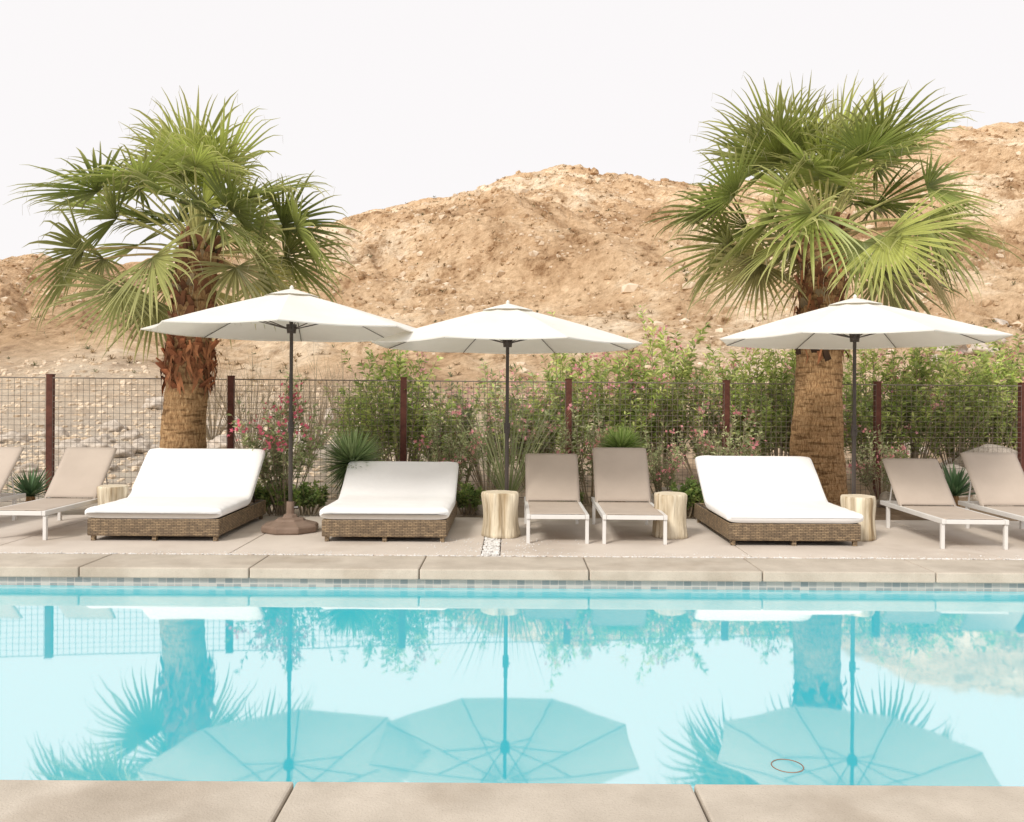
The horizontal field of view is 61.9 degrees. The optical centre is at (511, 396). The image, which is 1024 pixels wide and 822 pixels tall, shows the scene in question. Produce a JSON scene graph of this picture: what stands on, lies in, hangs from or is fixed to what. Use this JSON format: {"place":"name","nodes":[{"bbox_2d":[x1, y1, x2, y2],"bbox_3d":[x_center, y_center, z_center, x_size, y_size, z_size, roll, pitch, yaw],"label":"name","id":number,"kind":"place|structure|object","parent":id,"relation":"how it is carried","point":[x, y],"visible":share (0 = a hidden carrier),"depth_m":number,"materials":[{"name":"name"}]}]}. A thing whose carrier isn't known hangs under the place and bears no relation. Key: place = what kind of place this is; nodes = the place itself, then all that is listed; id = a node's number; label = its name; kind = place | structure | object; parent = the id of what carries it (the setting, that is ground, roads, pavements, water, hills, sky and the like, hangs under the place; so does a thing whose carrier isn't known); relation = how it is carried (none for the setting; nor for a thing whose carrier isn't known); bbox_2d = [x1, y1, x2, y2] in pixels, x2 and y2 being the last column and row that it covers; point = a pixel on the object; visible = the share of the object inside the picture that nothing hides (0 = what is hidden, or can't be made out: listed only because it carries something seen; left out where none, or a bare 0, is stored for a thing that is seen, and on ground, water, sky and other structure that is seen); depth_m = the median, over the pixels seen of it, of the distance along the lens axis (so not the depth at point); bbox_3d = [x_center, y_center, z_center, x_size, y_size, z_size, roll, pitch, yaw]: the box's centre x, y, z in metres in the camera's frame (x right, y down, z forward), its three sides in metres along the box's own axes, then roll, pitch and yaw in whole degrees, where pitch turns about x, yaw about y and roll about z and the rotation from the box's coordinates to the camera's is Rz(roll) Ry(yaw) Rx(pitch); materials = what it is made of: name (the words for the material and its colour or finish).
{"place":"outdoors","nodes":[
{"label":"outdoors","id":0,"kind":"place"},
{"bbox_2d":[252,487,267,507],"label":"shrub","id":1,"kind":"object","parent":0,"point":[255,491],"visible":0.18,"depth_m":11.03,"materials":[{"name":"green plant"}]},
{"bbox_2d":[314,425,389,496],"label":"spiky yucca","id":2,"kind":"object","parent":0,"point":[352,448],"visible":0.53,"depth_m":10.65,"materials":[{"name":"green plant"}]},
{"bbox_2d":[0,585,1023,790],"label":"water","id":3,"kind":"structure","parent":0,"point":[691,687],"depth_m":5.09,"materials":[{"name":"blue liquid"}]},
{"bbox_2d":[771,759,803,772],"bbox_3d":[1.291,1.733,4.000,0.150,0.005,0.150,0,0,0],"label":"floating ring","id":4,"kind":"object","parent":3,"relation":"on","point":[786,771],"visible":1,"depth_m":3.99,"materials":[{"name":"plastic"}]},
{"bbox_2d":[0,121,1023,520],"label":"hillside","id":5,"kind":"structure","parent":0,"point":[564,283],"depth_m":62.10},
{"bbox_2d":[0,431,34,441],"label":"boulder","id":6,"kind":"object","parent":5,"relation":"on","point":[13,439],"visible":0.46,"depth_m":21.89,"materials":[{"name":"beige stone"}]},
{"bbox_2d":[16,463,37,472],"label":"boulder","id":7,"kind":"object","parent":5,"relation":"on","point":[27,467],"visible":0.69,"depth_m":15.88,"materials":[{"name":"beige stone"}]},
{"bbox_2d":[4,464,51,510],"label":"agave plant","id":8,"kind":"object","parent":5,"relation":"on","point":[32,487],"visible":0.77,"depth_m":10.95,"materials":[{"name":"green plant"}]},
{"bbox_2d":[41,426,69,437],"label":"boulder","id":9,"kind":"object","parent":5,"relation":"on","point":[62,431],"visible":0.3,"depth_m":23.85,"materials":[{"name":"beige stone"}]},
{"bbox_2d":[39,439,85,456],"bbox_3d":[-9.927,1.275,18.953,0.983,0.629,0.766,0,0,-39],"label":"boulder","id":10,"kind":"object","parent":5,"relation":"on","point":[61,451],"visible":0.29,"depth_m":18.78,"materials":[{"name":"beige stone"}]},
{"bbox_2d":[70,438,81,441],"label":"boulder","id":11,"kind":"object","parent":5,"relation":"on","point":[77,439],"visible":0.12,"depth_m":21.42,"materials":[{"name":"stone"}]},
{"bbox_2d":[80,437,111,446],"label":"boulder","id":12,"kind":"object","parent":5,"relation":"on","point":[92,439],"visible":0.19,"depth_m":19.23,"materials":[{"name":"beige stone"}]},
{"bbox_2d":[96,434,115,443],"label":"boulder","id":13,"kind":"object","parent":5,"relation":"on","point":[103,438],"visible":0.4,"depth_m":21.87,"materials":[{"name":"beige stone"}]},
{"bbox_2d":[100,420,127,431],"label":"boulder","id":14,"kind":"object","parent":5,"relation":"on","point":[110,426],"visible":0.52,"depth_m":25.75,"materials":[{"name":"beige stone"}]},
{"bbox_2d":[108,463,119,470],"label":"boulder","id":15,"kind":"object","parent":5,"relation":"on","point":[113,467],"visible":0.31,"depth_m":16.42,"materials":[{"name":"stone"}]},
{"bbox_2d":[112,443,136,457],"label":"boulder","id":16,"kind":"object","parent":5,"relation":"on","point":[122,452],"visible":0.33,"depth_m":18.86,"materials":[{"name":"beige stone"}]},
{"bbox_2d":[120,430,144,440],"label":"boulder","id":17,"kind":"object","parent":5,"relation":"on","point":[128,435],"visible":0.43,"depth_m":22.75,"materials":[{"name":"beige stone"}]},
{"bbox_2d":[126,460,142,467],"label":"boulder","id":18,"kind":"object","parent":5,"relation":"on","point":[140,463],"visible":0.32,"depth_m":16.87,"materials":[{"name":"beige stone"}]},
{"bbox_2d":[141,397,163,409],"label":"boulder","id":19,"kind":"object","parent":5,"relation":"on","point":[152,403],"visible":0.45,"depth_m":29.64,"materials":[{"name":"beige stone"}]},
{"bbox_2d":[207,435,237,447],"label":"boulder","id":20,"kind":"object","parent":5,"relation":"on","point":[217,439],"visible":0.27,"depth_m":20.77,"materials":[{"name":"beige stone"}]},
{"bbox_2d":[206,353,256,439],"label":"dry shrub","id":21,"kind":"object","parent":5,"relation":"on","point":[209,436],"visible":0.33,"depth_m":23.04,"materials":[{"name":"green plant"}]},
{"bbox_2d":[216,416,258,428],"bbox_3d":[-8.688,0.960,27.060,1.327,0.712,1.014,0,0,-18],"label":"boulder","id":22,"kind":"object","parent":5,"relation":"on","point":[236,418],"visible":0.1,"depth_m":26.80,"materials":[{"name":"stone"}]},
{"bbox_2d":[210,348,315,449],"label":"dry shrub","id":23,"kind":"object","parent":5,"relation":"on","point":[249,413],"visible":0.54,"depth_m":17.02,"materials":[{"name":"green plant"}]},
{"bbox_2d":[255,479,294,515],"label":"shrub","id":24,"kind":"object","parent":5,"relation":"on","point":[265,494],"visible":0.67,"depth_m":10.98,"materials":[{"name":"green plant"}]},
{"bbox_2d":[226,370,342,514],"bbox_3d":[-2.988,0.590,11.025,1.408,1.890,1.298,0,0,-37],"label":"oleander shrub","id":25,"kind":"object","parent":5,"relation":"on","point":[275,445],"visible":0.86,"depth_m":10.90,"materials":[{"name":"green plant"}]},
{"bbox_2d":[285,439,307,452],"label":"boulder","id":26,"kind":"object","parent":5,"relation":"on","point":[298,443],"visible":0.01,"depth_m":19.81,"materials":[{"name":"stone"}]},
{"bbox_2d":[293,430,326,439],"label":"boulder","id":27,"kind":"object","parent":5,"relation":"on","point":[301,436],"visible":0.07,"depth_m":22.82,"materials":[{"name":"stone"}]},
{"bbox_2d":[293,480,329,515],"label":"shrub","id":28,"kind":"object","parent":5,"relation":"on","point":[308,497],"visible":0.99,"depth_m":10.99,"materials":[{"name":"green plant"}]},
{"bbox_2d":[279,345,362,454],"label":"dry shrub","id":29,"kind":"object","parent":5,"relation":"on","point":[321,410],"visible":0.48,"depth_m":19.08,"materials":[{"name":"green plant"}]},
{"bbox_2d":[312,444,335,458],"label":"boulder","id":30,"kind":"object","parent":5,"relation":"on","point":[322,450],"visible":0.2,"depth_m":18.75,"materials":[{"name":"beige stone"}]},
{"bbox_2d":[321,408,350,423],"bbox_3d":[-5.809,0.750,27.986,0.978,0.771,1.555,0,0,34],"label":"boulder","id":31,"kind":"object","parent":5,"relation":"on","point":[324,421],"visible":0.2,"depth_m":27.49,"materials":[{"name":"beige stone"}]},
{"bbox_2d":[317,344,378,433],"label":"dry shrub","id":32,"kind":"object","parent":5,"relation":"on","point":[335,378],"visible":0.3,"depth_m":23.99,"materials":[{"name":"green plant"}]},
{"bbox_2d":[322,374,399,460],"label":"oleander shrub","id":33,"kind":"object","parent":5,"relation":"on","point":[350,422],"visible":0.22,"depth_m":13.83,"materials":[{"name":"green plant"}]},
{"bbox_2d":[338,347,466,461],"bbox_3d":[-1.634,0.245,13.358,2.098,2.598,1.779,0,0,0],"label":"oleander shrub","id":34,"kind":"object","parent":5,"relation":"on","point":[417,418],"visible":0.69,"depth_m":13.22,"materials":[{"name":"green plant"}]},
{"bbox_2d":[411,374,484,469],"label":"oleander shrub","id":35,"kind":"object","parent":5,"relation":"on","point":[443,426],"visible":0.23,"depth_m":14.18,"materials":[{"name":"green plant"}]},
{"bbox_2d":[411,403,488,492],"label":"grey shrub","id":36,"kind":"object","parent":5,"relation":"on","point":[451,455],"visible":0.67,"depth_m":12.08,"materials":[{"name":"green plant"}]},
{"bbox_2d":[456,482,485,514],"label":"shrub","id":37,"kind":"object","parent":5,"relation":"on","point":[470,493],"visible":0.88,"depth_m":11.12,"materials":[{"name":"green plant"}]},
{"bbox_2d":[431,361,548,490],"bbox_3d":[-0.377,0.484,13.749,2.030,2.139,1.636,0,0,0],"label":"oleander shrub","id":38,"kind":"object","parent":5,"relation":"on","point":[487,404],"visible":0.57,"depth_m":13.56,"materials":[{"name":"green plant"}]},
{"bbox_2d":[0,374,1023,501],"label":"wire fence","id":39,"kind":"object","parent":5,"relation":"on","point":[726,410],"visible":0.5,"depth_m":12.65,"materials":[{"name":"brown metal"}]},
{"bbox_2d":[0,124,1023,497],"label":"hill rocks","id":40,"kind":"object","parent":5,"relation":"on","point":[986,302],"visible":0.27,"depth_m":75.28,"materials":[{"name":"beige stone"}]},
{"bbox_2d":[0,128,1023,397],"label":"desert scrub","id":41,"kind":"object","parent":5,"relation":"on","point":[468,274],"visible":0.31,"depth_m":61.28,"materials":[{"name":"green plant"}]},
{"bbox_2d":[483,355,582,488],"bbox_3d":[0.364,0.435,14.217,1.717,2.246,2.239,0,0,-7],"label":"oleander shrub","id":42,"kind":"object","parent":5,"relation":"on","point":[536,392],"visible":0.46,"depth_m":13.88,"materials":[{"name":"green plant"}]},
{"bbox_2d":[520,312,621,466],"bbox_3d":[0.967,0.077,14.133,1.842,2.968,2.110,0,0,0],"label":"oleander shrub","id":43,"kind":"object","parent":5,"relation":"on","point":[584,375],"visible":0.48,"depth_m":13.85,"materials":[{"name":"green plant"}]},
{"bbox_2d":[544,399,616,504],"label":"grey shrub","id":44,"kind":"object","parent":5,"relation":"on","point":[589,456],"visible":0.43,"depth_m":12.31,"materials":[{"name":"green plant"}]},
{"bbox_2d":[593,421,648,501],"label":"spiky yucca","id":45,"kind":"object","parent":5,"relation":"on","point":[623,438],"visible":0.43,"depth_m":10.99,"materials":[{"name":"green plant"}]},
{"bbox_2d":[574,334,672,465],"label":"oleander shrub","id":46,"kind":"object","parent":5,"relation":"on","point":[620,409],"visible":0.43,"depth_m":14.37,"materials":[{"name":"green plant"}]},
{"bbox_2d":[592,305,733,484],"bbox_3d":[2.573,-0.031,14.750,2.278,3.206,2.089,0,0,-22],"label":"oleander shrub","id":47,"kind":"object","parent":5,"relation":"on","point":[685,372],"visible":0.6,"depth_m":14.54,"materials":[{"name":"green plant"}]},
{"bbox_2d":[642,425,687,494],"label":"grey shrub","id":48,"kind":"object","parent":5,"relation":"on","point":[656,464],"visible":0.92,"depth_m":12.36,"materials":[{"name":"green plant"}]},
{"bbox_2d":[668,475,703,517],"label":"shrub","id":49,"kind":"object","parent":5,"relation":"on","point":[691,490],"visible":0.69,"depth_m":11.01,"materials":[{"name":"green plant"}]},
{"bbox_2d":[652,358,761,483],"bbox_3d":[3.399,0.455,14.959,2.239,2.246,1.717,0,0,-30],"label":"oleander shrub","id":50,"kind":"object","parent":5,"relation":"on","point":[713,418],"visible":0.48,"depth_m":14.72,"materials":[{"name":"green plant"}]},
{"bbox_2d":[689,405,765,455],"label":"grey shrub","id":51,"kind":"object","parent":5,"relation":"on","point":[703,443],"visible":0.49,"depth_m":12.57,"materials":[{"name":"green plant"}]},
{"bbox_2d":[687,344,792,455],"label":"oleander shrub","id":52,"kind":"object","parent":5,"relation":"on","point":[732,377],"visible":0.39,"depth_m":14.88,"materials":[{"name":"green plant"}]},
{"bbox_2d":[717,348,795,455],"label":"oleander shrub","id":53,"kind":"object","parent":5,"relation":"on","point":[773,373],"visible":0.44,"depth_m":15.13,"materials":[{"name":"green plant"}]},
{"bbox_2d":[765,385,872,454],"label":"oleander shrub","id":54,"kind":"object","parent":5,"relation":"on","point":[846,430],"visible":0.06,"depth_m":15.12,"materials":[{"name":"green plant"}]},
{"bbox_2d":[844,424,910,499],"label":"grey shrub","id":55,"kind":"object","parent":5,"relation":"on","point":[888,454],"visible":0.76,"depth_m":12.94,"materials":[{"name":"green plant"}]},
{"bbox_2d":[842,348,934,481],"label":"oleander shrub","id":56,"kind":"object","parent":5,"relation":"on","point":[865,407],"visible":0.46,"depth_m":15.37,"materials":[{"name":"green plant"}]},
{"bbox_2d":[874,473,912,505],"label":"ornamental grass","id":57,"kind":"object","parent":5,"relation":"on","point":[888,486],"depth_m":12.33,"materials":[{"name":"green plant"}]},
{"bbox_2d":[895,441,927,454],"bbox_3d":[9.700,1.385,20.895,0.857,0.669,1.100,0,0,37],"label":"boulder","id":58,"kind":"object","parent":5,"relation":"on","point":[909,450],"visible":0.05,"depth_m":20.61,"materials":[{"name":"stone"}]},
{"bbox_2d":[842,343,981,458],"bbox_3d":[7.244,0.109,15.682,2.534,2.988,2.046,0,0,23],"label":"oleander shrub","id":59,"kind":"object","parent":5,"relation":"on","point":[918,402],"visible":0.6,"depth_m":15.33,"materials":[{"name":"green plant"}]},
{"bbox_2d":[930,346,954,353],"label":"boulder","id":60,"kind":"object","parent":5,"relation":"on","point":[938,348],"visible":0.2,"depth_m":37.04,"materials":[{"name":"stone"}]},
{"bbox_2d":[904,346,1011,467],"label":"oleander shrub","id":61,"kind":"object","parent":5,"relation":"on","point":[966,423],"visible":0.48,"depth_m":15.61,"materials":[{"name":"green plant"}]},
{"bbox_2d":[942,461,975,506],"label":"agave plant","id":62,"kind":"object","parent":5,"relation":"on","point":[958,486],"visible":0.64,"depth_m":11.14,"materials":[{"name":"green plant"}]},
{"bbox_2d":[953,345,967,354],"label":"boulder","id":63,"kind":"object","parent":5,"relation":"on","point":[963,349],"visible":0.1,"depth_m":39.48,"materials":[{"name":"beige stone"}]},
{"bbox_2d":[937,341,1023,449],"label":"oleander shrub","id":64,"kind":"object","parent":5,"relation":"on","point":[1007,418],"visible":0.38,"depth_m":15.78,"materials":[{"name":"green plant"}]},
{"bbox_2d":[966,343,998,356],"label":"boulder","id":65,"kind":"object","parent":5,"relation":"on","point":[984,346],"visible":0.32,"depth_m":41.79,"materials":[{"name":"beige stone"}]},
{"bbox_2d":[989,328,1006,343],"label":"boulder","id":66,"kind":"object","parent":5,"relation":"on","point":[1004,340],"visible":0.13,"depth_m":42.82,"materials":[{"name":"stone"}]},
{"bbox_2d":[974,326,1023,449],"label":"oleander shrub","id":67,"kind":"object","parent":5,"relation":"on","point":[1015,369],"visible":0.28,"depth_m":15.96,"materials":[{"name":"green plant"}]},
{"bbox_2d":[993,318,1011,326],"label":"boulder","id":68,"kind":"object","parent":5,"relation":"on","point":[1001,321],"visible":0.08,"depth_m":47.01,"materials":[{"name":"stone"}]},
{"bbox_2d":[0,515,1023,559],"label":"deck","id":69,"kind":"structure","parent":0,"point":[914,539],"depth_m":9.02,"materials":[{"name":"concrete"}]},
{"bbox_2d":[0,447,25,520],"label":"chaise lounge","id":70,"kind":"object","parent":69,"relation":"on","point":[9,457],"visible":0.98,"depth_m":10.40,"materials":[{"name":"fabric"}]},
{"bbox_2d":[0,447,116,539],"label":"chaise lounge","id":71,"kind":"object","parent":69,"relation":"on","point":[80,476],"visible":0.88,"depth_m":10.20,"materials":[{"name":"fabric"}]},
{"bbox_2d":[97,484,127,504],"bbox_3d":[-4.682,1.284,10.006,0.373,0.470,0.351,0,0,33],"label":"stump table","id":72,"kind":"object","parent":69,"relation":"on","point":[108,493],"visible":0.48,"depth_m":9.87,"materials":[{"name":"beige wood"}]},
{"bbox_2d":[85,448,265,540],"bbox_3d":[-3.772,1.083,9.815,1.439,0.884,1.750,0,0,0],"label":"daybed","id":73,"kind":"object","parent":69,"relation":"on","point":[189,492],"visible":1,"depth_m":9.93,"materials":[{"name":"fabric"}]},
{"bbox_2d":[141,285,415,534],"bbox_3d":[-2.512,0.135,9.700,2.993,2.793,2.993,0,0,13],"label":"patio umbrella","id":74,"kind":"object","parent":69,"relation":"on","point":[291,314],"visible":0.98,"depth_m":9.59,"materials":[{"name":"fabric"}]},
{"bbox_2d":[320,461,458,541],"bbox_3d":[-1.348,1.173,9.845,1.369,0.737,1.750,0,0,0],"label":"daybed","id":75,"kind":"object","parent":69,"relation":"on","point":[384,500],"visible":0.99,"depth_m":9.56,"materials":[{"name":"fabric"}]},
{"bbox_2d":[481,490,520,538],"bbox_3d":[-0.122,1.303,9.445,0.391,0.490,0.429,0,0,-45],"label":"stump table","id":76,"kind":"object","parent":69,"relation":"on","point":[500,514],"visible":1,"depth_m":9.29,"materials":[{"name":"beige wood"}]},
{"bbox_2d":[371,300,642,489],"bbox_3d":[-0.056,0.216,9.900,2.967,2.663,2.967,0,0,0],"label":"patio umbrella","id":77,"kind":"object","parent":69,"relation":"on","point":[507,328],"visible":0.93,"depth_m":9.52,"materials":[{"name":"fabric"}]},
{"bbox_2d":[0,553,1023,821],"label":"pool coping","id":78,"kind":"object","parent":69,"relation":"on","point":[136,801],"visible":1,"depth_m":3.35,"materials":[{"name":"stone"}]},
{"bbox_2d":[524,453,588,543],"bbox_3d":[0.483,1.130,9.770,0.660,0.846,1.620,0,0,0],"label":"chaise lounge","id":79,"kind":"object","parent":69,"relation":"on","point":[552,490],"visible":1,"depth_m":10.17,"materials":[{"name":"fabric"}]},
{"bbox_2d":[591,447,667,544],"bbox_3d":[1.307,1.096,9.760,0.680,0.925,1.620,0,0,1],"label":"chaise lounge","id":80,"kind":"object","parent":69,"relation":"on","point":[621,474],"visible":1,"depth_m":10.18,"materials":[{"name":"fabric"}]},
{"bbox_2d":[652,491,687,538],"bbox_3d":[1.758,1.320,9.506,0.391,0.480,0.440,0,0,-14],"label":"stump table","id":81,"kind":"object","parent":69,"relation":"on","point":[672,506],"visible":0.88,"depth_m":9.32,"materials":[{"name":"beige wood"}]},
{"bbox_2d":[694,455,863,545],"bbox_3d":[2.963,1.149,9.765,1.429,0.841,1.750,0,0,0],"label":"daybed","id":82,"kind":"object","parent":69,"relation":"on","point":[764,498],"visible":1,"depth_m":9.81,"materials":[{"name":"fabric"}]},
{"bbox_2d":[840,494,875,540],"bbox_3d":[3.832,1.339,9.455,0.395,0.470,0.422,0,0,42],"label":"stump table","id":83,"kind":"object","parent":69,"relation":"on","point":[864,505],"visible":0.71,"depth_m":9.27,"materials":[{"name":"beige wood"}]},
{"bbox_2d":[720,294,1012,493],"bbox_3d":[3.930,0.202,9.800,2.938,2.743,2.938,0,0,18],"label":"patio umbrella","id":84,"kind":"object","parent":69,"relation":"on","point":[854,323],"visible":0.93,"depth_m":9.56,"materials":[{"name":"fabric"}]},
{"bbox_2d":[880,458,1008,549],"bbox_3d":[4.801,1.168,9.589,0.680,0.826,1.620,0,0,2],"label":"chaise lounge","id":85,"kind":"object","parent":69,"relation":"on","point":[918,481],"visible":1,"depth_m":9.98,"materials":[{"name":"fabric"}]},
{"bbox_2d":[958,452,1023,528],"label":"chaise lounge","id":86,"kind":"object","parent":69,"relation":"on","point":[996,478],"visible":1,"depth_m":10.13,"materials":[{"name":"fabric"}]},
{"bbox_2d":[0,0,1023,263],"label":"sky","id":87,"kind":"structure","parent":0,"point":[390,103],"materials":[{"name":"white"}]},
{"bbox_2d":[433,376,595,493],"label":"ornamental grass","id":88,"kind":"object","parent":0,"point":[515,486],"depth_m":11.10,"materials":[{"name":"green plant"}]},
{"bbox_2d":[580,492,584,503],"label":"shrub","id":89,"kind":"object","parent":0,"point":[581,497],"visible":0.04,"depth_m":11.30,"materials":[{"name":"green plant"}]},
{"label":"ground","id":90,"kind":"structure","parent":0,"visible":0},
{"bbox_2d":[132,438,158,453],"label":"boulder","id":91,"kind":"object","parent":90,"relation":"on","point":[140,445],"visible":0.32,"depth_m":19.80,"materials":[{"name":"beige stone"}]},
{"bbox_2d":[5,85,363,448],"bbox_3d":[-4.106,-1.202,11.295,4.188,5.691,4.781,0,0,0],"label":"palm tree","id":92,"kind":"object","parent":90,"relation":"on","point":[192,156],"visible":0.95,"depth_m":10.93,"materials":[{"name":"green plant"}]},
{"bbox_2d":[460,500,482,515],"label":"boulder","id":93,"kind":"object","parent":90,"relation":"on","point":[479,511],"visible":0.11,"depth_m":11.32,"materials":[{"name":"stone"}]},
{"bbox_2d":[651,484,686,509],"bbox_3d":[2.399,1.574,12.388,0.750,0.599,1.067,0,0,-45],"label":"boulder","id":94,"kind":"object","parent":90,"relation":"on","point":[665,489],"visible":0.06,"depth_m":12.35,"materials":[{"name":"beige stone"}]},
{"bbox_2d":[641,70,1023,506],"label":"palm tree","id":95,"kind":"object","parent":90,"relation":"on","point":[826,253],"visible":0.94,"depth_m":11.77,"materials":[{"name":"green plant"}]},
{"bbox_2d":[876,491,902,507],"bbox_3d":[5.500,1.562,12.417,0.462,0.356,0.391,0,0,37],"label":"boulder","id":96,"kind":"object","parent":90,"relation":"on","point":[884,496],"visible":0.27,"depth_m":12.34,"materials":[{"name":"beige stone"}]},
{"bbox_2d":[942,464,974,496],"bbox_3d":[7.318,1.492,14.419,1.080,0.713,1.204,0,0,40],"label":"boulder","id":97,"kind":"object","parent":90,"relation":"on","point":[957,470],"visible":0.05,"depth_m":14.07,"materials":[{"name":"beige stone"}]},
{"bbox_2d":[952,444,1015,467],"bbox_3d":[8.371,1.381,14.914,1.881,1.111,1.330,0,0,-30],"label":"boulder","id":98,"kind":"object","parent":90,"relation":"on","point":[990,448],"visible":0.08,"depth_m":14.66,"materials":[{"name":"beige stone"}]},
{"bbox_2d":[970,494,1007,505],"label":"boulder","id":99,"kind":"object","parent":90,"relation":"on","point":[973,498],"visible":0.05,"depth_m":12.63,"materials":[{"name":"beige stone"}]},
{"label":"pool basin","id":100,"kind":"structure","parent":0,"visible":0},
{"bbox_2d":[0,576,1023,590],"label":"waterline tiles","id":101,"kind":"object","parent":100,"relation":"attached to","point":[588,584],"depth_m":7.67,"materials":[{"name":"tile"}]},
{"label":"pebble bed","id":102,"kind":"structure","parent":0,"visible":0},
{"bbox_2d":[0,537,1023,559],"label":"white pebbles","id":103,"kind":"object","parent":102,"relation":"on","point":[492,547],"visible":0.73,"depth_m":8.29,"materials":[{"name":"white gravel"}]}
]}

